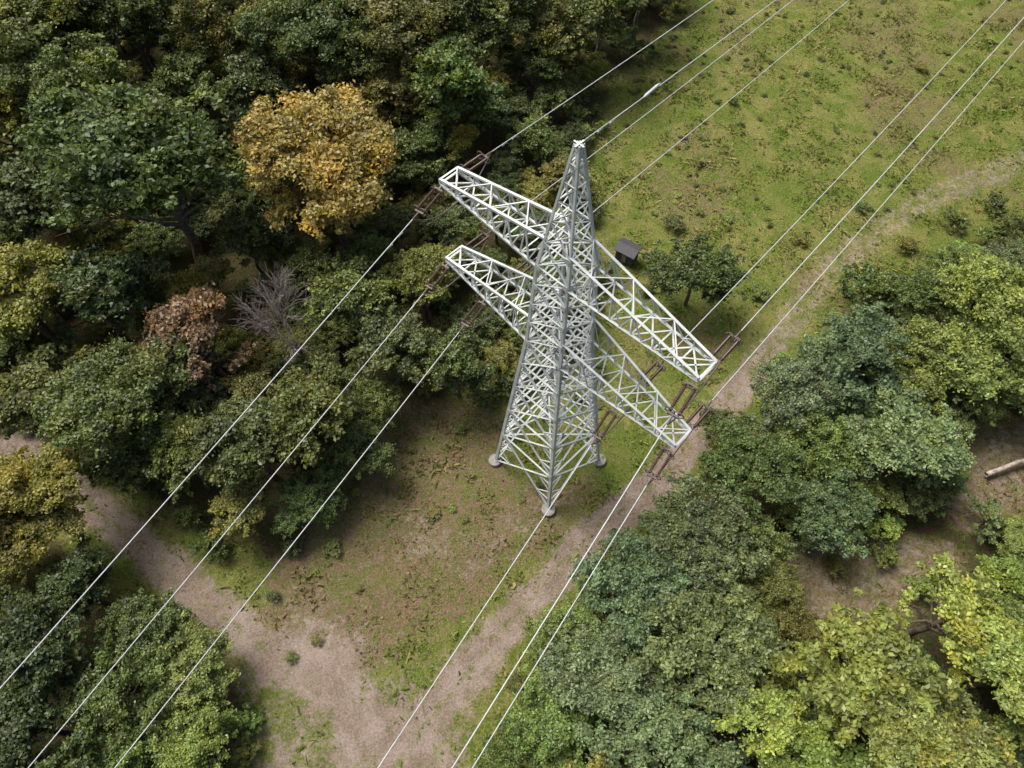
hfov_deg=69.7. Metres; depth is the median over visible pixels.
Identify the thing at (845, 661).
locust tree
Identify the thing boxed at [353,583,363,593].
bush
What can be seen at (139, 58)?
bush
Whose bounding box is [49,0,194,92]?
deciduous tree
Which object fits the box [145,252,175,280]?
locust tree
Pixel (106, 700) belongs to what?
locust tree
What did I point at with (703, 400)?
weed plant
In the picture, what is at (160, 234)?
tree
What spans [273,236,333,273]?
locust tree
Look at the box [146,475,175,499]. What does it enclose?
bush
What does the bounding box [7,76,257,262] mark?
deciduous tree
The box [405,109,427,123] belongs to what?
bush
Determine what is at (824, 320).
locust tree
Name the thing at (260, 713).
bush
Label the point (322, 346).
locust tree
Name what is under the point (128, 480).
deciduous tree
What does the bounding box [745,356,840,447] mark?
locust tree
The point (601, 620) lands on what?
bush
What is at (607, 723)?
bush
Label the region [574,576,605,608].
bush
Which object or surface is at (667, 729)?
locust tree
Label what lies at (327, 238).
bush
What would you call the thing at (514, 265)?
locust tree
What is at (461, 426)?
bush
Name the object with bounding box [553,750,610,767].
deciduous tree
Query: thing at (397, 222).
locust tree
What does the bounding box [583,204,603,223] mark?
bush
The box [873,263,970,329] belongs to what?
locust tree
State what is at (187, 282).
deciduous tree
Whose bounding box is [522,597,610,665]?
locust tree
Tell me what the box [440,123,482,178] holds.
deciduous tree
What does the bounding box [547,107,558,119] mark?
bush
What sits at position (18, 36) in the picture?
deciduous tree
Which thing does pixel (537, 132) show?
deciduous tree
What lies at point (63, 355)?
bush
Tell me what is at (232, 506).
deciduous tree
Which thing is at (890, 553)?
bush
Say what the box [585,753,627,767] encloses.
bush
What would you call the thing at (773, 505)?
bush
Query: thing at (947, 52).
weed plant
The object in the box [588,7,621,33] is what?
deciduous tree
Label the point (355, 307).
deciduous tree
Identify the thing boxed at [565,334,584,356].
bush
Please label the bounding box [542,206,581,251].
locust tree
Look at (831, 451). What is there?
locust tree
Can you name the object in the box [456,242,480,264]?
bush
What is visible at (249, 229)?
deciduous tree
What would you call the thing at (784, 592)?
locust tree
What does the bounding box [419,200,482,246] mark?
deciduous tree
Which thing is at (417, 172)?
deciduous tree
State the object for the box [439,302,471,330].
bush
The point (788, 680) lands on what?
locust tree
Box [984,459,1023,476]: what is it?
fallen log
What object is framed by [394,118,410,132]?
bush
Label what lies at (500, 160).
locust tree
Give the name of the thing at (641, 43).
bush
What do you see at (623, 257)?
door
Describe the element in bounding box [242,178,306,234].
deciduous tree
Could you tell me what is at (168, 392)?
deciduous tree
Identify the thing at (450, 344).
power line wires
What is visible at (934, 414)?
locust tree
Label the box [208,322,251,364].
locust tree
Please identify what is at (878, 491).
locust tree
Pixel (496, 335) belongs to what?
bush
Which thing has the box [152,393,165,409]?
bush
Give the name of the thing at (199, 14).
deciduous tree
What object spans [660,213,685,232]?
bush
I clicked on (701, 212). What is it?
weed plant
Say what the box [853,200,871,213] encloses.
bush
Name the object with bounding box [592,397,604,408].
weed plant
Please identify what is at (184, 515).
bush
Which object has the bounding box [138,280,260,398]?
autumn tree
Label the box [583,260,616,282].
bush
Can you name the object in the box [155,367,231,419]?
deciduous tree
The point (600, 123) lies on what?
bush
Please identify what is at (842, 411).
locust tree
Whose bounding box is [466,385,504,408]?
bush
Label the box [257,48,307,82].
deciduous tree
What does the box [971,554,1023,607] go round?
deciduous tree
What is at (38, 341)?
bush
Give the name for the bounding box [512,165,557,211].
locust tree
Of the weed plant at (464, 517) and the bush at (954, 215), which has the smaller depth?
the weed plant at (464, 517)
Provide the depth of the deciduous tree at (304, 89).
101.08 m
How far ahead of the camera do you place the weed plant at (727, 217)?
99.21 m
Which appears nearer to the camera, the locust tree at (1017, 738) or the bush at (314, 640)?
the locust tree at (1017, 738)
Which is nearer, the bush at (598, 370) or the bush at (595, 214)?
the bush at (598, 370)
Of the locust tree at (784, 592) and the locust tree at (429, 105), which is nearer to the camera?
the locust tree at (784, 592)
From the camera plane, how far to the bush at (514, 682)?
69.18 m
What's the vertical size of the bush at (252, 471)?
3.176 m
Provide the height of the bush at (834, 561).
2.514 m
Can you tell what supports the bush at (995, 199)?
on the ground at (348, 572)
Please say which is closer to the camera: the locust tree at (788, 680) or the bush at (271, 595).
the locust tree at (788, 680)
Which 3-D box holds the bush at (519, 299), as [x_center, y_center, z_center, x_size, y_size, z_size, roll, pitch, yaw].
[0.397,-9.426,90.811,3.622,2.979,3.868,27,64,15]
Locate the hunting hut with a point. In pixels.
(627, 251)
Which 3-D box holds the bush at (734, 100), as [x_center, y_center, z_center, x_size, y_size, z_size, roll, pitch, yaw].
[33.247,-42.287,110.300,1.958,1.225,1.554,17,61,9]
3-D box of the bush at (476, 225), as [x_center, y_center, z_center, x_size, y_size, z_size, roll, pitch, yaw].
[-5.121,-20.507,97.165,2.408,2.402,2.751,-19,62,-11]
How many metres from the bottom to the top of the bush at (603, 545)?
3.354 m
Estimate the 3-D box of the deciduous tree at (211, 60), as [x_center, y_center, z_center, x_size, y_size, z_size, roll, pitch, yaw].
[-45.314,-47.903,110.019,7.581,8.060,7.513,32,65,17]
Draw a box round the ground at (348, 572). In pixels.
[0,0,1023,767]
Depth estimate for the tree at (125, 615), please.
66.99 m
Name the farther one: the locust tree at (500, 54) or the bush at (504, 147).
the locust tree at (500, 54)
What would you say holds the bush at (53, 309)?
on the ground at (348, 572)
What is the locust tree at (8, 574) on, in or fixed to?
on the ground at (348, 572)
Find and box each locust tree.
[0,134,21,157]
[0,531,49,588]
[43,619,185,763]
[58,253,68,265]
[65,194,99,227]
[69,320,121,362]
[96,208,135,237]
[107,62,141,86]
[135,324,151,346]
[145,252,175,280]
[173,204,222,240]
[176,88,213,113]
[202,185,248,227]
[207,113,248,147]
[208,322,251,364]
[225,99,250,121]
[227,337,283,381]
[229,89,260,109]
[243,302,299,343]
[250,265,301,312]
[264,325,318,359]
[264,344,318,388]
[268,467,348,539]
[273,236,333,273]
[281,293,314,331]
[299,312,359,349]
[299,331,341,373]
[309,416,400,497]
[315,53,359,86]
[337,360,407,439]
[362,200,415,247]
[369,173,394,210]
[371,292,395,311]
[397,188,437,225]
[416,322,459,361]
[420,174,472,207]
[421,95,463,119]
[429,245,469,291]
[434,302,503,359]
[464,246,507,282]
[473,332,532,390]
[473,717,548,767]
[481,166,524,201]
[487,147,524,177]
[493,42,525,79]
[493,664,599,767]
[504,257,533,298]
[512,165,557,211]
[515,331,557,368]
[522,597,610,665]
[530,125,570,156]
[536,608,663,727]
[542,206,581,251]
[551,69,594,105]
[555,121,591,145]
[559,49,593,74]
[560,233,591,262]
[566,525,702,652]
[568,674,742,767]
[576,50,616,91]
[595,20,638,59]
[624,565,790,723]
[626,626,689,709]
[641,471,773,592]
[642,233,753,305]
[659,568,732,627]
[696,404,759,444]
[697,414,806,528]
[709,502,798,583]
[715,568,779,639]
[744,549,805,632]
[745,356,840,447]
[755,665,815,699]
[763,407,866,489]
[771,602,845,678]
[781,467,880,559]
[790,298,918,422]
[819,312,854,355]
[820,461,908,529]
[832,377,979,489]
[834,407,870,447]
[836,383,894,429]
[843,660,948,713]
[855,316,917,367]
[858,356,892,388]
[865,314,1004,414]
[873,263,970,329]
[887,390,953,456]
[890,469,959,522]
[917,644,970,688]
[918,436,970,496]
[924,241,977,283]
[925,382,1012,445]
[933,250,1023,357]
[934,307,1023,417]
[934,684,1012,744]
[969,293,1020,313]
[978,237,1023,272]
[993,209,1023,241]
[996,515,1023,561]
[1001,230,1023,263]
[1009,731,1023,755]
[1012,746,1023,767]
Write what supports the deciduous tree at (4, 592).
on the ground at (348, 572)
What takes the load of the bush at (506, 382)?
on the ground at (348, 572)
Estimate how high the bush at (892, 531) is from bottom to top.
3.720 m
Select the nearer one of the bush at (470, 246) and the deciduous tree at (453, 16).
the bush at (470, 246)
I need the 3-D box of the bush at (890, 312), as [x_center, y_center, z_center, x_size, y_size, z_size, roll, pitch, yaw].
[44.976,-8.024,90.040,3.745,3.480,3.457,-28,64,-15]
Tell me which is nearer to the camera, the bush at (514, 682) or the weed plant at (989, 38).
the bush at (514, 682)
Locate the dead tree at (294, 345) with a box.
[229,261,316,364]
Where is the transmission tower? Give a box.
[412,139,742,516]
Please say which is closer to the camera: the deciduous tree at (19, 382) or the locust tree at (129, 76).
the deciduous tree at (19, 382)
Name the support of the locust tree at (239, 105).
on the ground at (348, 572)
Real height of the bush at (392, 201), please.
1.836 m
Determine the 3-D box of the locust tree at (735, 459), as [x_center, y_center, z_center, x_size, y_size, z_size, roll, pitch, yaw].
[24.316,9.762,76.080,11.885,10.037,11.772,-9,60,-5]
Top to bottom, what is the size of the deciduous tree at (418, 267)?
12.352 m
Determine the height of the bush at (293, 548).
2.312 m
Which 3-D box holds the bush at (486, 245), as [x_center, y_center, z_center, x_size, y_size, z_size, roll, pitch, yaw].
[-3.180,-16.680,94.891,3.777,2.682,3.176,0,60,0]
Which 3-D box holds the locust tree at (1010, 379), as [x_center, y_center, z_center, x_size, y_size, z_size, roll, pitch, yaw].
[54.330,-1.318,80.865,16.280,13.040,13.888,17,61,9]
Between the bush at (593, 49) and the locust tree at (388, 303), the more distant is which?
the bush at (593, 49)
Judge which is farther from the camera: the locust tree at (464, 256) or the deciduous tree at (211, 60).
the deciduous tree at (211, 60)
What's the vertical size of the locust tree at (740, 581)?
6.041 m
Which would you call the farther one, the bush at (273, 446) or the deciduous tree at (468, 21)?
the deciduous tree at (468, 21)
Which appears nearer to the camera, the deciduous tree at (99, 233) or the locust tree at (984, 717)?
the locust tree at (984, 717)
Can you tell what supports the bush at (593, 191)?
on the ground at (348, 572)
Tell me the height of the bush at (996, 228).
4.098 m
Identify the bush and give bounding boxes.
[9,339,30,354]
[12,417,36,433]
[26,337,46,357]
[29,561,58,592]
[41,297,66,315]
[56,351,86,367]
[62,49,77,60]
[83,317,117,338]
[125,231,151,248]
[127,53,154,78]
[131,308,150,331]
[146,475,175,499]
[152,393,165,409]
[171,504,204,527]
[185,186,199,205]
[188,528,228,563]
[192,186,212,212]
[224,464,264,483]
[224,702,262,738]
[230,732,261,767]
[231,279,254,296]
[248,708,264,724]
[263,444,278,457]
[266,589,279,602]
[275,446,316,475]
[281,533,305,555]
[284,649,298,663]
[298,463,313,482]
[304,58,316,68]
[307,222,333,238]
[310,635,323,645]
[321,535,340,557]
[323,235,333,249]
[352,213,387,236]
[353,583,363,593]
[360,374,381,380]
[379,480,389,493]
[385,196,396,206]
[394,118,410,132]
[400,55,415,71]
[402,71,412,76]
[404,444,416,454]
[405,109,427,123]
[409,240,435,248]
[411,358,436,396]
[416,225,438,241]
[419,172,446,197]
[421,290,438,308]
[437,290,455,310]
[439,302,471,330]
[452,419,468,434]
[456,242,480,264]
[464,228,483,244]
[465,219,480,232]
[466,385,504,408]
[468,181,484,194]
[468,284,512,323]
[479,243,501,253]
[486,324,505,338]
[497,370,528,396]
[498,144,510,151]
[499,90,517,99]
[499,276,517,292]
[501,312,541,341]
[504,291,527,315]
[506,670,528,703]
[507,430,522,442]
[521,614,554,663]
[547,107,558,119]
[564,104,590,123]
[564,119,575,130]
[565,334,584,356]
[568,297,591,317]
[569,389,591,403]
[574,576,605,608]
[576,92,591,103]
[577,43,595,53]
[577,188,599,205]
[581,122,596,142]
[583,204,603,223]
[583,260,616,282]
[583,354,605,373]
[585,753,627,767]
[586,314,599,329]
[588,610,609,663]
[591,293,603,309]
[593,119,610,132]
[596,715,619,737]
[597,528,630,560]
[619,626,662,652]
[630,39,654,58]
[635,506,678,531]
[636,283,655,295]
[642,247,665,271]
[643,0,657,4]
[658,0,690,20]
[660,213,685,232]
[674,702,717,740]
[692,158,706,167]
[728,97,739,104]
[729,732,756,767]
[750,281,771,299]
[768,352,793,368]
[771,501,786,511]
[773,502,819,549]
[791,232,808,246]
[796,349,825,372]
[801,702,833,721]
[821,549,849,578]
[824,307,842,317]
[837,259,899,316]
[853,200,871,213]
[861,507,906,543]
[868,538,900,568]
[875,307,900,318]
[892,235,920,253]
[901,573,939,602]
[914,62,929,72]
[937,206,968,233]
[954,240,984,256]
[964,492,1006,544]
[971,222,1006,244]
[981,189,1009,216]
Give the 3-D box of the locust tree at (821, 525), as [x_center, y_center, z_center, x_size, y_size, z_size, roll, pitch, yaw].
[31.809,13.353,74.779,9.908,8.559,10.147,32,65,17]
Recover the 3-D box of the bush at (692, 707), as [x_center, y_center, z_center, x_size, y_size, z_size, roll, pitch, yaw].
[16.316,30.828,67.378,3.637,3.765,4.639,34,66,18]
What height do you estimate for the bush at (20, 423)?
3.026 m
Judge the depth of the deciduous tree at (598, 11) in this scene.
100.82 m
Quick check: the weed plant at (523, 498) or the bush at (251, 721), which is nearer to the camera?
the bush at (251, 721)
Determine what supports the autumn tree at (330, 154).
on the ground at (348, 572)
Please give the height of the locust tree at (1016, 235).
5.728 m
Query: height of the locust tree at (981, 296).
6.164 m
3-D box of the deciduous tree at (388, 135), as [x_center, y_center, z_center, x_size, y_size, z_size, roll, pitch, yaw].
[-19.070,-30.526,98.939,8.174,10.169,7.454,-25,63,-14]
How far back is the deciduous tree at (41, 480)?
66.82 m
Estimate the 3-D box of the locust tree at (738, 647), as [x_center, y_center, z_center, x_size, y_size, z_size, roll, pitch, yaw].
[17.038,24.322,67.013,14.672,11.107,13.371,-5,60,-3]
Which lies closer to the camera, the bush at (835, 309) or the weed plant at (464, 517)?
the weed plant at (464, 517)
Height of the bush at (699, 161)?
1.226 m
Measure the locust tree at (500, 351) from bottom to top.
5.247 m
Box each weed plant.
[351,488,359,496]
[354,476,363,482]
[428,507,440,518]
[430,411,437,417]
[448,504,456,512]
[448,628,457,640]
[460,514,468,522]
[491,593,499,601]
[517,494,525,502]
[533,479,543,491]
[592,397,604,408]
[650,50,660,57]
[664,65,677,72]
[668,33,678,39]
[673,192,681,197]
[695,209,704,216]
[700,397,707,405]
[718,364,725,371]
[722,213,732,223]
[725,7,735,12]
[736,244,744,250]
[941,50,951,54]
[946,227,954,234]
[986,36,997,42]
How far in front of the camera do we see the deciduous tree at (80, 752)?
58.87 m
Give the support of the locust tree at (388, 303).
on the ground at (348, 572)
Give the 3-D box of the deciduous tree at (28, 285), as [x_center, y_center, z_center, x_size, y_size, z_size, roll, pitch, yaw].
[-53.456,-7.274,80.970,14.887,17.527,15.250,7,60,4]
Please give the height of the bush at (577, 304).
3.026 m
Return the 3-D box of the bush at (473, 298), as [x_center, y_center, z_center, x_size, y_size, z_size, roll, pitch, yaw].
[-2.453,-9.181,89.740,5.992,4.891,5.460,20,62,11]
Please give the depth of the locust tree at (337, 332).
85.84 m
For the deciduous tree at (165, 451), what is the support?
on the ground at (348, 572)
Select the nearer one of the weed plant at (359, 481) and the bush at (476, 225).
the weed plant at (359, 481)
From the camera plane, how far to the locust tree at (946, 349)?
78.00 m
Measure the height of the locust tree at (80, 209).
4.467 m
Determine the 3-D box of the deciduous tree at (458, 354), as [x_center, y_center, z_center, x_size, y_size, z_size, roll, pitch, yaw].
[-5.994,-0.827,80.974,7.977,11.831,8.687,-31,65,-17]
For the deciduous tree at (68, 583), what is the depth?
67.04 m
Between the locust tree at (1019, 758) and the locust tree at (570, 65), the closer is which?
the locust tree at (1019, 758)
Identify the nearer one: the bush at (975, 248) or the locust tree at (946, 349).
the locust tree at (946, 349)
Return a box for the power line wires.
[0,0,1023,767]
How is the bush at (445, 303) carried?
on the ground at (348, 572)
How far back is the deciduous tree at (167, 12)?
111.49 m
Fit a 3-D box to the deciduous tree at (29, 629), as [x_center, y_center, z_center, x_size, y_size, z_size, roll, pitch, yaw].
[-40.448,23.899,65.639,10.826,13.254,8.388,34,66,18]
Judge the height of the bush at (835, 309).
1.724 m
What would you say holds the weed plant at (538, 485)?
on the ground at (348, 572)
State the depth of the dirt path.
73.93 m
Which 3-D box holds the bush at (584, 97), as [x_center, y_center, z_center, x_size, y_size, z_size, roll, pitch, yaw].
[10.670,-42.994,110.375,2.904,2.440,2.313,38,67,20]
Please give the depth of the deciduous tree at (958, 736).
56.36 m
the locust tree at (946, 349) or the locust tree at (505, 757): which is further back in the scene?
the locust tree at (946, 349)
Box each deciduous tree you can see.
[0,0,91,72]
[0,28,130,144]
[0,73,39,151]
[0,145,95,243]
[0,150,16,165]
[0,221,41,252]
[0,235,70,359]
[0,330,26,369]
[0,341,102,440]
[0,439,91,569]
[0,582,29,636]
[0,587,95,709]
[0,674,81,767]
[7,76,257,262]
[20,327,200,480]
[25,726,109,767]
[31,538,112,626]
[38,298,54,333]
[45,242,165,353]
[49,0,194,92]
[63,218,138,258]
[78,434,153,499]
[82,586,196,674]
[86,0,126,53]
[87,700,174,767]
[117,12,158,64]
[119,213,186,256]
[133,50,216,123]
[133,339,172,395]
[135,272,178,314]
[136,408,213,503]
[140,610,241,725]
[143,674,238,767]
[151,24,181,54]
[155,5,183,25]
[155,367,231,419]
[161,268,220,323]
[164,0,295,65]
[179,392,289,494]
[185,253,235,305]
[188,44,232,65]
[191,6,211,24]
[197,119,228,153]
[200,57,234,104]
[205,478,271,541]
[208,201,297,276]
[211,45,296,129]
[216,364,281,407]
[220,140,253,196]
[228,0,393,98]
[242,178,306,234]
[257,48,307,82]
[264,349,356,468]
[270,77,309,114]
[278,235,348,294]
[301,252,396,341]
[333,0,462,111]
[339,64,427,136]
[341,231,395,279]
[343,302,442,389]
[352,53,390,74]
[364,119,393,174]
[377,242,463,322]
[381,124,447,192]
[408,32,508,152]
[408,106,452,161]
[409,32,437,63]
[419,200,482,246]
[424,322,498,395]
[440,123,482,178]
[444,0,539,65]
[444,11,463,35]
[447,19,483,55]
[455,1,485,26]
[463,98,517,148]
[470,185,519,244]
[479,62,511,93]
[481,14,523,66]
[498,0,533,43]
[499,94,541,137]
[502,44,566,101]
[503,209,558,258]
[506,111,562,176]
[516,255,590,320]
[519,0,605,59]
[531,80,577,127]
[538,151,594,201]
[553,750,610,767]
[571,0,648,67]
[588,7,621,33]
[630,3,640,40]
[711,675,832,763]
[757,718,879,767]
[764,587,966,758]
[856,677,1021,767]
[893,551,1023,686]
[962,598,1023,753]
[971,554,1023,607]
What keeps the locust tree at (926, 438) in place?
on the ground at (348, 572)
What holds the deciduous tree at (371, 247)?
on the ground at (348, 572)
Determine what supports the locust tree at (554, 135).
on the ground at (348, 572)
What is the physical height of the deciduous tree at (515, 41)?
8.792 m
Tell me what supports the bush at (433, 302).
on the ground at (348, 572)
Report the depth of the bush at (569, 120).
106.97 m
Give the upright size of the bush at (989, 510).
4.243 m
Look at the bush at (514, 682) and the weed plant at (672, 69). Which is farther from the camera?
the weed plant at (672, 69)
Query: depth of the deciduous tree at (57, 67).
89.99 m
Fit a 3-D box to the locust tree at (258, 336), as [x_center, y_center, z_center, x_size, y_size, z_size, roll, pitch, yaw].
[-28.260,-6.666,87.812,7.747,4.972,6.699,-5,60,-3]
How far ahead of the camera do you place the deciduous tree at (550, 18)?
100.39 m
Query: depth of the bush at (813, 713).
67.33 m
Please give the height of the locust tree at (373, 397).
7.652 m
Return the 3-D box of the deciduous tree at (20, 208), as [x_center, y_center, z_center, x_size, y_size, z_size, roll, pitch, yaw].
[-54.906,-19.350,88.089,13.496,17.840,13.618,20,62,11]
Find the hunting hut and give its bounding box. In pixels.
[613,237,642,267]
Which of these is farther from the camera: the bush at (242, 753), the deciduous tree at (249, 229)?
the deciduous tree at (249, 229)
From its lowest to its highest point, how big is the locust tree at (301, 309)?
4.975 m
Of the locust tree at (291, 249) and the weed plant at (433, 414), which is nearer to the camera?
the weed plant at (433, 414)
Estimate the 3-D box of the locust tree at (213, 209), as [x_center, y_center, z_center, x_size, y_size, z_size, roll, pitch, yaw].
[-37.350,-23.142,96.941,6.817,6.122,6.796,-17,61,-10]
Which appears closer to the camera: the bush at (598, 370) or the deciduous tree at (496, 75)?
the bush at (598, 370)
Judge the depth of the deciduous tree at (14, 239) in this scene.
86.74 m
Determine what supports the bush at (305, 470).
on the ground at (348, 572)
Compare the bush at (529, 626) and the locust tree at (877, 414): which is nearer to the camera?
the bush at (529, 626)
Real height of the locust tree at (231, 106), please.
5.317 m
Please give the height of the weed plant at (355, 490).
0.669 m
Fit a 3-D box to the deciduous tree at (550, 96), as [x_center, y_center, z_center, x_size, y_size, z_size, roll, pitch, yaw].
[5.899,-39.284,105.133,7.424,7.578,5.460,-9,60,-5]
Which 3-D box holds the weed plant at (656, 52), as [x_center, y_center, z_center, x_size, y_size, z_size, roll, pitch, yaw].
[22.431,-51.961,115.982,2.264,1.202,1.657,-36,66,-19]
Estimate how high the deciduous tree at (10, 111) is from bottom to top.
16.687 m
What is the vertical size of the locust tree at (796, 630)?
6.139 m
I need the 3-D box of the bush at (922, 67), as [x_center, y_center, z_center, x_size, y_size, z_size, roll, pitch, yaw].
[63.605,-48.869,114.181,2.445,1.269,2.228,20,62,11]
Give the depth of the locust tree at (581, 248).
91.11 m
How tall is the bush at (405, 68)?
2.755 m
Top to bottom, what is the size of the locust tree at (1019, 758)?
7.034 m
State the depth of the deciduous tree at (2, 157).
93.42 m
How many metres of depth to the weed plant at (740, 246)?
96.91 m
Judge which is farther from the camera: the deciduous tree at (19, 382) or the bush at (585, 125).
the bush at (585, 125)
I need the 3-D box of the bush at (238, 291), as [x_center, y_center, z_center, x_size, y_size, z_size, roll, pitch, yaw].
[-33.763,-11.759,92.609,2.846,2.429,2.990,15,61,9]
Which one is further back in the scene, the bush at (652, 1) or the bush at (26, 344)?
the bush at (652, 1)
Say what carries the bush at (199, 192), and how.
on the ground at (348, 572)
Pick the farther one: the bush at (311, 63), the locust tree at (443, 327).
the bush at (311, 63)
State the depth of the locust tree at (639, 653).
66.58 m
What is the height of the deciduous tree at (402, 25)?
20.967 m
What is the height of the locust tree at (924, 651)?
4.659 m
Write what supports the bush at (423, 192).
on the ground at (348, 572)
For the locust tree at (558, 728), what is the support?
on the ground at (348, 572)
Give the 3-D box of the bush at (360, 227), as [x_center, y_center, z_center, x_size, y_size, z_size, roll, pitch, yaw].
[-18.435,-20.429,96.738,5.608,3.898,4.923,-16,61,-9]
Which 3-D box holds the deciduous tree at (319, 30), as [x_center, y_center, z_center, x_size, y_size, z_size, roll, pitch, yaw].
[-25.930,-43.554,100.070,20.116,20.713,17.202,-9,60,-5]
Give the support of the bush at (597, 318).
on the ground at (348, 572)
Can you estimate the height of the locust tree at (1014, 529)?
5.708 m
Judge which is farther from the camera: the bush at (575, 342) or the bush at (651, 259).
the bush at (651, 259)
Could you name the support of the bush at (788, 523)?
on the ground at (348, 572)
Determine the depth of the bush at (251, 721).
66.51 m
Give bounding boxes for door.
[621,254,625,262]
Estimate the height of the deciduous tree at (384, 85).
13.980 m
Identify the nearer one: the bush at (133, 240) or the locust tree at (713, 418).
the locust tree at (713, 418)
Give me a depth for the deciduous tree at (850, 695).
58.99 m
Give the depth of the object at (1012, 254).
90.15 m
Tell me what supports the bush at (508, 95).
on the ground at (348, 572)
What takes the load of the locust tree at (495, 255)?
on the ground at (348, 572)
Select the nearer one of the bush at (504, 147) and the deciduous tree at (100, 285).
the deciduous tree at (100, 285)
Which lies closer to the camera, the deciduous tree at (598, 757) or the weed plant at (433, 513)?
the deciduous tree at (598, 757)
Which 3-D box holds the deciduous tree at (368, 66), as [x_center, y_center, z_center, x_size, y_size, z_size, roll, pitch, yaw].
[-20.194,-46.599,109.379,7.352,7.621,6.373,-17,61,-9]
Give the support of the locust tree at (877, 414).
on the ground at (348, 572)
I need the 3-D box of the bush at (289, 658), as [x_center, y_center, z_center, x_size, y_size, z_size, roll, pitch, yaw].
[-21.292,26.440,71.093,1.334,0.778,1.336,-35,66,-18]
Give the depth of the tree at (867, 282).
88.82 m
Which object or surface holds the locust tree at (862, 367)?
on the ground at (348, 572)
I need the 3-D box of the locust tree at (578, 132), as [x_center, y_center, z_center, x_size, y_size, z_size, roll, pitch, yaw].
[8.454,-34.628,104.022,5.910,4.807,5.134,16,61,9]
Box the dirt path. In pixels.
[0,137,1023,767]
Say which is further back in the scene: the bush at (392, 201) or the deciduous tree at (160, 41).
the deciduous tree at (160, 41)
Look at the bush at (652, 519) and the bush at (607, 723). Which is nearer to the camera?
the bush at (607, 723)
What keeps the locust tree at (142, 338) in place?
on the ground at (348, 572)
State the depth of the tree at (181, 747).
62.20 m
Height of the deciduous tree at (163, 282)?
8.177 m
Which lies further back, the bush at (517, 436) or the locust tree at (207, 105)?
the locust tree at (207, 105)
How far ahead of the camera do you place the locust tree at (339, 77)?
108.01 m
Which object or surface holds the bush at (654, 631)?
on the ground at (348, 572)
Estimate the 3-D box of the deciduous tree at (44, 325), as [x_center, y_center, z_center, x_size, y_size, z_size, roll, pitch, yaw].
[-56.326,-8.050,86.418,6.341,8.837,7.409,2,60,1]
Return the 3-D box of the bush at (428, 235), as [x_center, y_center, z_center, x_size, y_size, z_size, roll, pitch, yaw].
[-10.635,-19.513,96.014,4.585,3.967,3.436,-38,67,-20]
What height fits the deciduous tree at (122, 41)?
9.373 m
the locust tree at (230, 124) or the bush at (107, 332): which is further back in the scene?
the locust tree at (230, 124)
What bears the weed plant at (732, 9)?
on the ground at (348, 572)
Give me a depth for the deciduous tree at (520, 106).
100.68 m
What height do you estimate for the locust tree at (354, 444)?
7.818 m
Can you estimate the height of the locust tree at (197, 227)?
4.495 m
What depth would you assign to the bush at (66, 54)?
114.00 m
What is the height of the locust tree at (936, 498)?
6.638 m
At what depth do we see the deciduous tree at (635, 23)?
114.79 m
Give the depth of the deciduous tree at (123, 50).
115.31 m
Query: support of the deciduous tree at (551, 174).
on the ground at (348, 572)
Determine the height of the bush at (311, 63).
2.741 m
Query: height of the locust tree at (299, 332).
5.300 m
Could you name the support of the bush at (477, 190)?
on the ground at (348, 572)
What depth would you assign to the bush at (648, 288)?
92.77 m
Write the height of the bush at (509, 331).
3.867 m
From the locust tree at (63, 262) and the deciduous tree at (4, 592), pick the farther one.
the locust tree at (63, 262)
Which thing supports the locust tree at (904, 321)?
on the ground at (348, 572)
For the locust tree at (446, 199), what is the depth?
96.01 m
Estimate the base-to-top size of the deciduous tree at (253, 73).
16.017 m
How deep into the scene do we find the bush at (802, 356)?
86.38 m
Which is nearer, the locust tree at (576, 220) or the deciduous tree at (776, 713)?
the deciduous tree at (776, 713)
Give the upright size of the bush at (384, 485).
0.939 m
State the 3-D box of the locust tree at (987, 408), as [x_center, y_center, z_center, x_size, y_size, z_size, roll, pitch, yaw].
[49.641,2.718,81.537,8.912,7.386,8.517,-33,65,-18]
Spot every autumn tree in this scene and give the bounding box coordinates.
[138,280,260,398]
[224,79,407,259]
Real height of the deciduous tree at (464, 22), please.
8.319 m
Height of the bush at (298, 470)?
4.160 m
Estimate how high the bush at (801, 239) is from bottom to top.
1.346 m
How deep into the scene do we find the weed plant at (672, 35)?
118.11 m
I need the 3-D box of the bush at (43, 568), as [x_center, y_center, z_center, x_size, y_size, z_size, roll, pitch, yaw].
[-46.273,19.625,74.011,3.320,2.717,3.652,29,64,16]
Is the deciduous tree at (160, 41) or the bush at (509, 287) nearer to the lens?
the bush at (509, 287)
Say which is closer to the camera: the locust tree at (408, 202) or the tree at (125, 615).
the tree at (125, 615)
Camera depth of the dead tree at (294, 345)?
78.80 m
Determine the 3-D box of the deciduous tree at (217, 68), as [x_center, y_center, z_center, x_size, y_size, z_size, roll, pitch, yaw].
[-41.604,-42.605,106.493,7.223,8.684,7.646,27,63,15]
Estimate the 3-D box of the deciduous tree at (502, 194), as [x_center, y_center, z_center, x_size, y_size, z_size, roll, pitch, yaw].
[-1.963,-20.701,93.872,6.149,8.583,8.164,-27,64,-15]
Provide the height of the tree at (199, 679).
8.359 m
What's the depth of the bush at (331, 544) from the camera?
75.93 m
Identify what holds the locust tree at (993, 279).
on the ground at (348, 572)
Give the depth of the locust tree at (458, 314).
84.88 m
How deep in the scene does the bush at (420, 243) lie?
94.28 m
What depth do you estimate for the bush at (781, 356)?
86.15 m
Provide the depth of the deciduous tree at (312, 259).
84.98 m
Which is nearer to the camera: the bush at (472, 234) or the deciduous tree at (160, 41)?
the bush at (472, 234)
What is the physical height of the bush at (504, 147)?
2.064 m
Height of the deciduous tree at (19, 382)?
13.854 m

